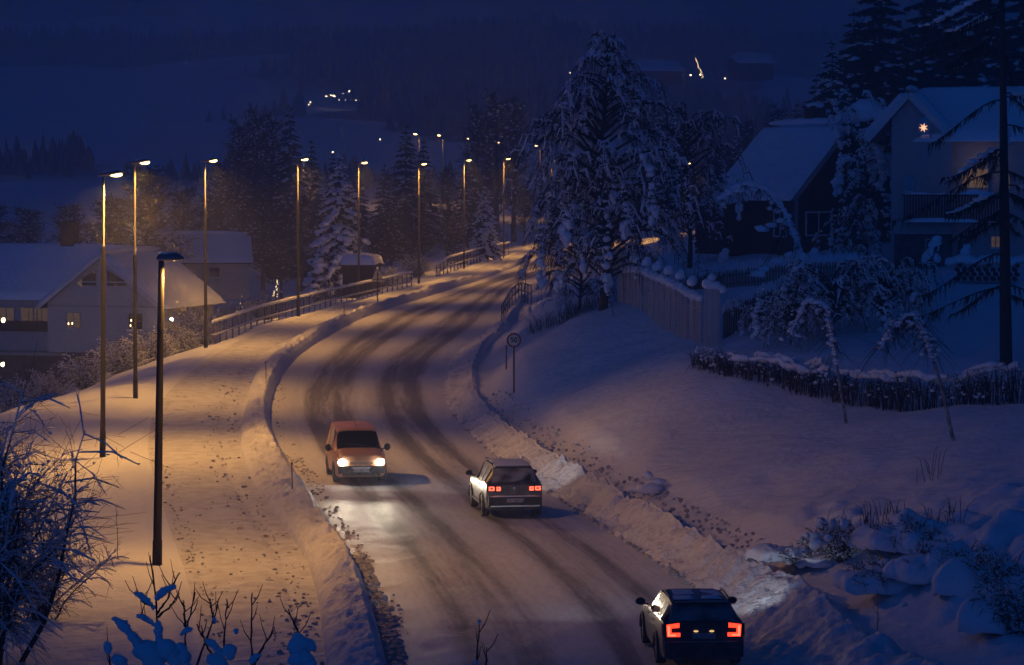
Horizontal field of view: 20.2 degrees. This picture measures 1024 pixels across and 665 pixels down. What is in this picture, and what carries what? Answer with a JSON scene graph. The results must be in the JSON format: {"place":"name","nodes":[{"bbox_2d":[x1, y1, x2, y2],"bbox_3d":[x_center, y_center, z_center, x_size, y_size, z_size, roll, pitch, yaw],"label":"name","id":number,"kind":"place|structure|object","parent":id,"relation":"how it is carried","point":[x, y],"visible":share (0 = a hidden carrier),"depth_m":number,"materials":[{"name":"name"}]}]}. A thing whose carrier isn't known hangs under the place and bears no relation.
{"place":"outdoors","nodes":[
{"label":"outdoors","id":0,"kind":"place"},
{"bbox_2d":[0,226,573,664],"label":"ground","id":1,"kind":"structure","parent":0,"point":[86,632],"depth_m":100.44,"materials":[{"name":"white snow"}]},
{"bbox_2d":[0,373,50,412],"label":"shrub","id":2,"kind":"object","parent":1,"relation":"on","point":[10,398],"visible":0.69,"depth_m":151.92,"materials":[{"name":"white plant"}]},
{"bbox_2d":[1,204,56,242],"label":"bare tree","id":3,"kind":"object","parent":1,"relation":"on","point":[30,228],"visible":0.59,"depth_m":299.40,"materials":[{"name":"brown plant"}]},
{"bbox_2d":[0,438,72,540],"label":"shrub","id":4,"kind":"object","parent":1,"relation":"on","point":[58,465],"visible":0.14,"depth_m":84.82,"materials":[{"name":"brown plant"}]},
{"bbox_2d":[13,367,79,400],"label":"shrub","id":5,"kind":"object","parent":1,"relation":"on","point":[40,385],"visible":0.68,"depth_m":157.96,"materials":[{"name":"brown plant"}]},
{"bbox_2d":[1,512,128,623],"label":"shrub","id":6,"kind":"object","parent":1,"relation":"on","point":[56,601],"visible":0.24,"depth_m":68.67,"materials":[{"name":"brown plant"}]},
{"bbox_2d":[48,202,98,243],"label":"bare tree","id":7,"kind":"object","parent":1,"relation":"on","point":[70,212],"visible":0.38,"depth_m":289.65,"materials":[{"name":"brown plant"}]},
{"bbox_2d":[0,340,173,664],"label":"shrub","id":8,"kind":"object","parent":1,"relation":"on","point":[13,593],"visible":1,"depth_m":62.18,"materials":[{"name":"brown plant"}]},
{"bbox_2d":[50,348,125,389],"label":"shrub","id":9,"kind":"object","parent":1,"relation":"on","point":[87,376],"visible":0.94,"depth_m":159.92,"materials":[{"name":"brown plant"}]},
{"bbox_2d":[79,192,137,244],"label":"bare tree","id":10,"kind":"object","parent":1,"relation":"on","point":[110,227],"visible":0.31,"depth_m":269.13,"materials":[{"name":"brown plant"}]},
{"bbox_2d":[98,170,122,456],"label":"street lamp","id":11,"kind":"object","parent":1,"relation":"on","point":[115,173],"visible":0.96,"depth_m":108.37,"materials":[{"name":"metal"}]},
{"bbox_2d":[0,220,224,391],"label":"house","id":12,"kind":"structure","parent":1,"relation":"on","point":[30,315],"depth_m":194.38,"materials":[{"name":"painted wood"},{"name":"snow"},{"name":"glass"}]},
{"bbox_2d":[83,335,154,375],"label":"shrub","id":13,"kind":"object","parent":1,"relation":"on","point":[119,364],"visible":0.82,"depth_m":164.84,"materials":[{"name":"white plant"}]},
{"bbox_2d":[130,159,149,398],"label":"street lamp","id":14,"kind":"object","parent":1,"relation":"on","point":[135,380],"visible":0.97,"depth_m":131.54,"materials":[{"name":"metal"}]},
{"bbox_2d":[85,158,198,273],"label":"bare tree","id":15,"kind":"object","parent":1,"relation":"on","point":[156,207],"visible":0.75,"depth_m":261.04,"materials":[{"name":"brown plant"}]},
{"bbox_2d":[111,552,181,664],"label":"sapling","id":16,"kind":"object","parent":1,"relation":"on","point":[160,650],"visible":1,"depth_m":27.13,"materials":[{"name":"white"}]},
{"bbox_2d":[114,325,195,363],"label":"shrub","id":17,"kind":"object","parent":1,"relation":"on","point":[152,350],"visible":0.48,"depth_m":167.72,"materials":[{"name":"white plant"}]},
{"bbox_2d":[152,252,183,565],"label":"street lamp","id":18,"kind":"object","parent":1,"relation":"on","point":[157,519],"visible":0.95,"depth_m":77.39,"materials":[{"name":"metal"}]},
{"bbox_2d":[143,324,211,354],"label":"shrub","id":19,"kind":"object","parent":1,"relation":"on","point":[187,345],"visible":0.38,"depth_m":171.77,"materials":[{"name":"white plant"}]},
{"bbox_2d":[157,184,214,230],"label":"bare tree","id":20,"kind":"object","parent":1,"relation":"on","point":[188,216],"visible":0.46,"depth_m":284.36,"materials":[{"name":"brown plant"}]},
{"bbox_2d":[164,302,227,346],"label":"shrub","id":21,"kind":"object","parent":1,"relation":"on","point":[197,328],"visible":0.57,"depth_m":177.67,"materials":[{"name":"brown plant"}]},
{"bbox_2d":[141,230,252,298],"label":"house","id":22,"kind":"structure","parent":1,"relation":"on","point":[234,264],"depth_m":266.69,"materials":[{"name":"white"}]},
{"bbox_2d":[171,583,238,664],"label":"sapling","id":23,"kind":"object","parent":1,"relation":"on","point":[228,651],"visible":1,"depth_m":27.16,"materials":[{"name":"brown"}]},
{"bbox_2d":[201,158,216,347],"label":"street lamp","id":24,"kind":"object","parent":1,"relation":"on","point":[205,266],"visible":0.95,"depth_m":162.94,"materials":[{"name":"metal"}]},
{"bbox_2d":[191,192,238,230],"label":"bare tree","id":25,"kind":"object","parent":1,"relation":"on","point":[212,211],"visible":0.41,"depth_m":299.47,"materials":[{"name":"brown plant"}]},
{"bbox_2d":[200,158,239,230],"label":"bare tree","id":26,"kind":"object","parent":1,"relation":"on","point":[221,176],"visible":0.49,"depth_m":319.40,"materials":[{"name":"brown plant"}]},
{"bbox_2d":[208,112,271,231],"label":"bare tree","id":27,"kind":"object","parent":1,"relation":"on","point":[239,130],"visible":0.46,"depth_m":339.08,"materials":[{"name":"brown plant"}]},
{"bbox_2d":[213,180,273,250],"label":"bare tree","id":28,"kind":"object","parent":1,"relation":"on","point":[243,206],"visible":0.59,"depth_m":309.25,"materials":[{"name":"brown plant"}]},
{"bbox_2d":[222,103,287,267],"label":"bare tree","id":29,"kind":"object","parent":1,"relation":"on","point":[256,128],"visible":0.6,"depth_m":334.09,"materials":[{"name":"brown plant"}]},
{"bbox_2d":[234,289,288,320],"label":"shrub","id":30,"kind":"object","parent":1,"relation":"on","point":[267,308],"visible":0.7,"depth_m":212.12,"materials":[{"name":"brown plant"}]},
{"bbox_2d":[226,185,311,294],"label":"bare tree","id":31,"kind":"object","parent":1,"relation":"on","point":[259,214],"visible":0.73,"depth_m":289.49,"materials":[{"name":"brown plant"}]},
{"bbox_2d":[258,106,293,224],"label":"bare tree","id":32,"kind":"object","parent":1,"relation":"on","point":[274,155],"visible":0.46,"depth_m":344.04,"materials":[{"name":"brown plant"}]},
{"bbox_2d":[253,205,314,303],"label":"bare tree","id":33,"kind":"object","parent":1,"relation":"on","point":[280,237],"visible":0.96,"depth_m":269.68,"materials":[{"name":"brown plant"}]},
{"bbox_2d":[259,106,317,260],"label":"spruce tree","id":34,"kind":"object","parent":1,"relation":"on","point":[287,181],"visible":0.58,"depth_m":329.01,"materials":[{"name":"green plant"}]},
{"bbox_2d":[262,192,320,290],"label":"bare tree","id":35,"kind":"object","parent":1,"relation":"on","point":[304,218],"visible":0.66,"depth_m":284.58,"materials":[{"name":"brown plant"}]},
{"bbox_2d":[280,599,316,664],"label":"sapling","id":36,"kind":"object","parent":1,"relation":"on","point":[300,647],"visible":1,"depth_m":27.12,"materials":[{"name":"white"}]},
{"bbox_2d":[211,271,412,343],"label":"railing","id":37,"kind":"object","parent":1,"relation":"on","point":[250,310],"visible":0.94,"depth_m":192.89,"materials":[{"name":"metal"}]},
{"bbox_2d":[302,139,326,243],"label":"spruce tree","id":38,"kind":"object","parent":1,"relation":"on","point":[313,179],"visible":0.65,"depth_m":344.16,"materials":[{"name":"green plant"}]},
{"bbox_2d":[302,153,370,301],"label":"spruce tree","id":39,"kind":"object","parent":1,"relation":"on","point":[326,273],"visible":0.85,"depth_m":262.99,"materials":[{"name":"white plant"}]},
{"bbox_2d":[348,169,371,246],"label":"spruce tree","id":40,"kind":"object","parent":1,"relation":"on","point":[364,219],"visible":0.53,"depth_m":359.24,"materials":[{"name":"green plant"}]},
{"bbox_2d":[339,253,383,298],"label":"shed","id":41,"kind":"structure","parent":1,"relation":"on","point":[367,268],"depth_m":244.80,"materials":[{"name":"brown"}]},
{"bbox_2d":[148,227,597,664],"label":"footpath","id":42,"kind":"structure","parent":1,"relation":"on","point":[186,433],"depth_m":90.18,"materials":[{"name":"white snow"}]},
{"bbox_2d":[354,216,403,267],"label":"bare tree","id":43,"kind":"object","parent":1,"relation":"on","point":[375,240],"visible":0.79,"depth_m":274.76,"materials":[{"name":"brown plant"}]},
{"bbox_2d":[361,163,403,262],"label":"spruce tree","id":44,"kind":"object","parent":1,"relation":"on","point":[386,195],"visible":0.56,"depth_m":329.46,"materials":[{"name":"green plant"}]},
{"bbox_2d":[360,201,411,267],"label":"bare tree","id":45,"kind":"object","parent":1,"relation":"on","point":[394,218],"visible":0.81,"depth_m":289.53,"materials":[{"name":"brown plant"}]},
{"bbox_2d":[386,125,437,251],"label":"spruce tree","id":46,"kind":"object","parent":1,"relation":"on","point":[407,219],"visible":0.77,"depth_m":344.02,"materials":[{"name":"green plant"}]},
{"bbox_2d":[397,211,442,258],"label":"bare tree","id":47,"kind":"object","parent":1,"relation":"on","point":[424,235],"visible":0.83,"depth_m":299.61,"materials":[{"name":"brown plant"}]},
{"bbox_2d":[408,141,444,243],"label":"spruce tree","id":48,"kind":"object","parent":1,"relation":"on","point":[426,185],"visible":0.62,"depth_m":349.11,"materials":[{"name":"green plant"}]},
{"bbox_2d":[424,208,471,262],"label":"bare tree","id":49,"kind":"object","parent":1,"relation":"on","point":[448,230],"visible":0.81,"depth_m":309.61,"materials":[{"name":"plant"}]},
{"bbox_2d":[428,164,475,256],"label":"bare tree","id":50,"kind":"object","parent":1,"relation":"on","point":[447,191],"visible":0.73,"depth_m":334.39,"materials":[{"name":"plant"}]},
{"bbox_2d":[451,167,483,247],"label":"spruce tree","id":51,"kind":"object","parent":1,"relation":"on","point":[470,212],"visible":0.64,"depth_m":349.21,"materials":[{"name":"green plant"}]},
{"bbox_2d":[444,98,510,214],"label":"bare tree","id":52,"kind":"object","parent":1,"relation":"on","point":[475,126],"visible":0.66,"depth_m":364.00,"materials":[{"name":"plant"}]},
{"bbox_2d":[462,186,503,263],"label":"spruce tree","id":53,"kind":"object","parent":1,"relation":"on","point":[487,236],"visible":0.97,"depth_m":299.25,"materials":[{"name":"white plant"}]},
{"bbox_2d":[456,86,528,243],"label":"bare tree","id":54,"kind":"object","parent":1,"relation":"on","point":[497,135],"visible":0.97,"depth_m":358.95,"materials":[{"name":"brown plant"}]},
{"bbox_2d":[481,90,536,241],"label":"bare tree","id":55,"kind":"object","parent":1,"relation":"on","point":[512,141],"visible":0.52,"depth_m":366.94,"materials":[{"name":"plant"}]},
{"bbox_2d":[500,189,541,245],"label":"tree","id":56,"kind":"object","parent":1,"relation":"on","point":[525,205],"visible":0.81,"depth_m":344.53,"materials":[{"name":"plant"}]},
{"bbox_2d":[0,0,1023,226],"bbox_3d":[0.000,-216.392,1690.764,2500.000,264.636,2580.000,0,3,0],"label":"hillside","id":57,"kind":"structure","parent":0,"point":[154,110],"depth_m":1211.88,"materials":[{"name":"white snow"}]},
{"bbox_2d":[0,0,1021,210],"bbox_3d":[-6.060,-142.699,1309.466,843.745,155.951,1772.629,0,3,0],"label":"forest","id":58,"kind":"object","parent":57,"relation":"on","point":[422,105],"visible":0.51,"depth_m":1254.69,"materials":[{"name":"green plant"}]},
{"bbox_2d":[618,60,686,84],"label":"house","id":59,"kind":"structure","parent":57,"relation":"on","point":[666,72],"depth_m":811.96,"materials":[{"name":"white"}]},
{"bbox_2d":[724,53,776,80],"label":"house","id":60,"kind":"structure","parent":57,"relation":"on","point":[750,66],"depth_m":851.52,"materials":[{"name":"white"}]},
{"bbox_2d":[270,243,760,664],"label":"road","id":61,"kind":"structure","parent":0,"point":[556,582],"depth_m":87.55,"materials":[{"name":"grey asphalt"}]},
{"bbox_2d":[325,421,389,481],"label":"van","id":62,"kind":"object","parent":61,"relation":"on","point":[353,440],"visible":0.99,"depth_m":100.06,"materials":[{"name":"orange paint"}]},
{"bbox_2d":[241,236,593,664],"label":"snow bank","id":63,"kind":"structure","parent":61,"relation":"on","point":[351,634],"depth_m":89.02,"materials":[{"name":"white snow"}]},
{"bbox_2d":[150,288,763,664],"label":"snow clods","id":64,"kind":"object","parent":61,"relation":"on","point":[394,652],"visible":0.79,"depth_m":78.58,"materials":[{"name":"white snow"}]},
{"bbox_2d":[466,456,541,515],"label":"car","id":65,"kind":"object","parent":61,"relation":"on","point":[505,484],"visible":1,"depth_m":89.11,"materials":[{"name":"grey paint"}]},
{"bbox_2d":[635,588,744,662],"bbox_3d":[3.958,6.307,63.921,2.300,1.642,4.745,0,3,-4],"label":"car","id":66,"kind":"object","parent":61,"relation":"on","point":[692,624],"visible":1,"depth_m":61.80,"materials":[{"name":"paint"}]},
{"bbox_2d":[442,228,943,664],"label":"snow bank","id":67,"kind":"structure","parent":0,"point":[786,618],"depth_m":77.68,"materials":[{"name":"white snow"}]},
{"bbox_2d":[524,292,972,558],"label":"dry grass","id":68,"kind":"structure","parent":0,"point":[575,309],"depth_m":145.68,"materials":[{"name":"brown plant"}]},
{"bbox_2d":[477,226,1023,664],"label":"ground","id":69,"kind":"structure","parent":0,"point":[624,392],"depth_m":96.68,"materials":[{"name":"white snow"}]},
{"bbox_2d":[514,196,648,311],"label":"birch tree","id":70,"kind":"object","parent":69,"relation":"on","point":[543,280],"visible":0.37,"depth_m":149.41,"materials":[{"name":"white plant"}]},
{"bbox_2d":[501,29,714,314],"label":"spruce tree","id":71,"kind":"object","parent":69,"relation":"on","point":[576,112],"visible":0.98,"depth_m":128.55,"materials":[{"name":"white plant"}]},
{"bbox_2d":[628,471,666,494],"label":"snow lump","id":72,"kind":"object","parent":69,"relation":"on","point":[653,485],"visible":0.98,"depth_m":90.08,"materials":[{"name":"white snow"}]},
{"bbox_2d":[616,250,703,342],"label":"board fence","id":73,"kind":"object","parent":69,"relation":"on","point":[669,289],"visible":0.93,"depth_m":121.15,"materials":[{"name":"white wood"}]},
{"bbox_2d":[637,102,752,267],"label":"birch tree","id":74,"kind":"object","parent":69,"relation":"on","point":[708,142],"visible":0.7,"depth_m":145.44,"materials":[{"name":"white plant"}]},
{"bbox_2d":[702,274,726,350],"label":"gate post","id":75,"kind":"object","parent":69,"relation":"on","point":[713,290],"visible":0.97,"depth_m":110.97,"materials":[{"name":"white wood"}]},
{"bbox_2d":[729,299,783,336],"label":"shrub","id":76,"kind":"object","parent":69,"relation":"on","point":[743,321],"visible":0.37,"depth_m":110.95,"materials":[{"name":"white plant"}]},
{"bbox_2d":[683,339,833,399],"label":"hedge","id":77,"kind":"object","parent":69,"relation":"on","point":[787,363],"visible":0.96,"depth_m":103.33,"materials":[{"name":"brown"}]},
{"bbox_2d":[722,274,796,338],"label":"picket fence","id":78,"kind":"object","parent":69,"relation":"on","point":[730,323],"visible":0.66,"depth_m":113.05,"materials":[{"name":"white"}]},
{"bbox_2d":[708,180,815,280],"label":"birch tree","id":79,"kind":"object","parent":69,"relation":"on","point":[770,196],"visible":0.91,"depth_m":127.82,"materials":[{"name":"white plant"}]},
{"bbox_2d":[681,250,856,289],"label":"picket fence","id":80,"kind":"object","parent":69,"relation":"on","point":[736,277],"visible":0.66,"depth_m":141.04,"materials":[{"name":"white"}]},
{"bbox_2d":[745,542,835,568],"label":"snow-covered rock","id":81,"kind":"object","parent":69,"relation":"on","point":[798,556],"visible":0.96,"depth_m":72.75,"materials":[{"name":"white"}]},
{"bbox_2d":[691,102,890,255],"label":"house","id":82,"kind":"structure","parent":69,"relation":"on","point":[791,163],"depth_m":160.31,"materials":[{"name":"white"}]},
{"bbox_2d":[805,211,832,235],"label":"window","id":83,"kind":"structure","parent":82,"relation":"in","point":[814,220],"depth_m":158.87,"materials":[{"name":"black glass"}]},
{"bbox_2d":[747,283,834,350],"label":"shrub","id":84,"kind":"object","parent":69,"relation":"on","point":[771,309],"visible":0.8,"depth_m":107.77,"materials":[{"name":"white plant"}]},
{"bbox_2d":[765,297,852,423],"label":"birch tree","id":85,"kind":"object","parent":69,"relation":"on","point":[818,306],"visible":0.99,"depth_m":94.06,"materials":[{"name":"white plant"}]},
{"bbox_2d":[795,516,863,563],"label":"shrub","id":86,"kind":"object","parent":69,"relation":"on","point":[841,547],"visible":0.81,"depth_m":71.67,"materials":[{"name":"white plant"}]},
{"bbox_2d":[813,39,854,126],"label":"spruce tree","id":87,"kind":"object","parent":69,"relation":"on","point":[831,93],"visible":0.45,"depth_m":189.16,"materials":[{"name":"green plant"}]},
{"bbox_2d":[776,255,907,332],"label":"shrub","id":88,"kind":"object","parent":69,"relation":"on","point":[836,291],"visible":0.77,"depth_m":108.48,"materials":[{"name":"white plant"}]},
{"bbox_2d":[810,199,892,262],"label":"shrub","id":89,"kind":"object","parent":69,"relation":"on","point":[869,233],"visible":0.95,"depth_m":151.78,"materials":[{"name":"white plant"}]},
{"bbox_2d":[820,9,883,110],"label":"spruce tree","id":90,"kind":"object","parent":69,"relation":"on","point":[856,40],"visible":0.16,"depth_m":220.82,"materials":[{"name":"green plant"}]},
{"bbox_2d":[825,90,891,254],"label":"tree","id":91,"kind":"object","parent":69,"relation":"on","point":[862,111],"visible":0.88,"depth_m":154.19,"materials":[{"name":"white plant"}]},
{"bbox_2d":[832,551,910,595],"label":"shrub","id":92,"kind":"object","parent":69,"relation":"on","point":[867,579],"visible":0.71,"depth_m":66.89,"materials":[{"name":"white plant"}]},
{"bbox_2d":[837,0,922,153],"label":"spruce tree","id":93,"kind":"object","parent":69,"relation":"on","point":[876,57],"visible":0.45,"depth_m":194.51,"materials":[{"name":"green plant"}]},
{"bbox_2d":[835,257,944,331],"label":"shrub","id":94,"kind":"object","parent":69,"relation":"on","point":[910,286],"visible":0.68,"depth_m":109.32,"materials":[{"name":"white plant"}]},
{"bbox_2d":[850,508,947,554],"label":"shrub","id":95,"kind":"object","parent":69,"relation":"on","point":[895,534],"visible":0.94,"depth_m":70.21,"materials":[{"name":"plant"}]},
{"bbox_2d":[856,311,955,440],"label":"birch tree","id":96,"kind":"object","parent":69,"relation":"on","point":[911,318],"visible":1,"depth_m":85.33,"materials":[{"name":"white plant"}]},
{"bbox_2d":[824,355,1023,411],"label":"hedge","id":97,"kind":"object","parent":69,"relation":"on","point":[891,376],"visible":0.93,"depth_m":95.33,"materials":[{"name":"brown"}]},
{"bbox_2d":[885,0,967,90],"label":"spruce tree","id":98,"kind":"object","parent":69,"relation":"on","point":[924,16],"visible":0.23,"depth_m":203.10,"materials":[{"name":"green plant"}]},
{"bbox_2d":[882,537,988,584],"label":"shrub","id":99,"kind":"object","parent":69,"relation":"on","point":[920,564],"visible":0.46,"depth_m":66.30,"materials":[{"name":"plant"}]},
{"bbox_2d":[864,85,1023,268],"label":"house","id":100,"kind":"structure","parent":69,"relation":"on","point":[916,174],"depth_m":147.67,"materials":[{"name":"stone"}]},
{"bbox_2d":[887,0,1023,365],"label":"spruce tree","id":101,"kind":"object","parent":69,"relation":"on","point":[1003,223],"visible":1,"depth_m":100.81,"materials":[{"name":"green plant"}]},
{"bbox_2d":[923,0,1017,87],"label":"spruce tree","id":102,"kind":"object","parent":69,"relation":"on","point":[978,75],"visible":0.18,"depth_m":198.21,"materials":[{"name":"green plant"}]},
{"bbox_2d":[932,540,1023,596],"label":"shrub","id":103,"kind":"object","parent":69,"relation":"on","point":[962,576],"visible":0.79,"depth_m":64.24,"materials":[{"name":"white plant"}]},
{"bbox_2d":[944,253,1023,280],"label":"woodpile","id":104,"kind":"object","parent":69,"relation":"on","point":[960,260],"visible":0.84,"depth_m":121.67,"materials":[{"name":"wood"}]},
{"bbox_2d":[956,570,1023,634],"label":"shrub","id":105,"kind":"object","parent":69,"relation":"on","point":[998,610],"visible":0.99,"depth_m":60.84,"materials":[{"name":"twigs"},{"name":"leaves"},{"name":"snow"}]},
{"bbox_2d":[981,0,1023,86],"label":"spruce tree","id":106,"kind":"object","parent":69,"relation":"on","point":[1014,36],"visible":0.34,"depth_m":193.54,"materials":[{"name":"green plant"}]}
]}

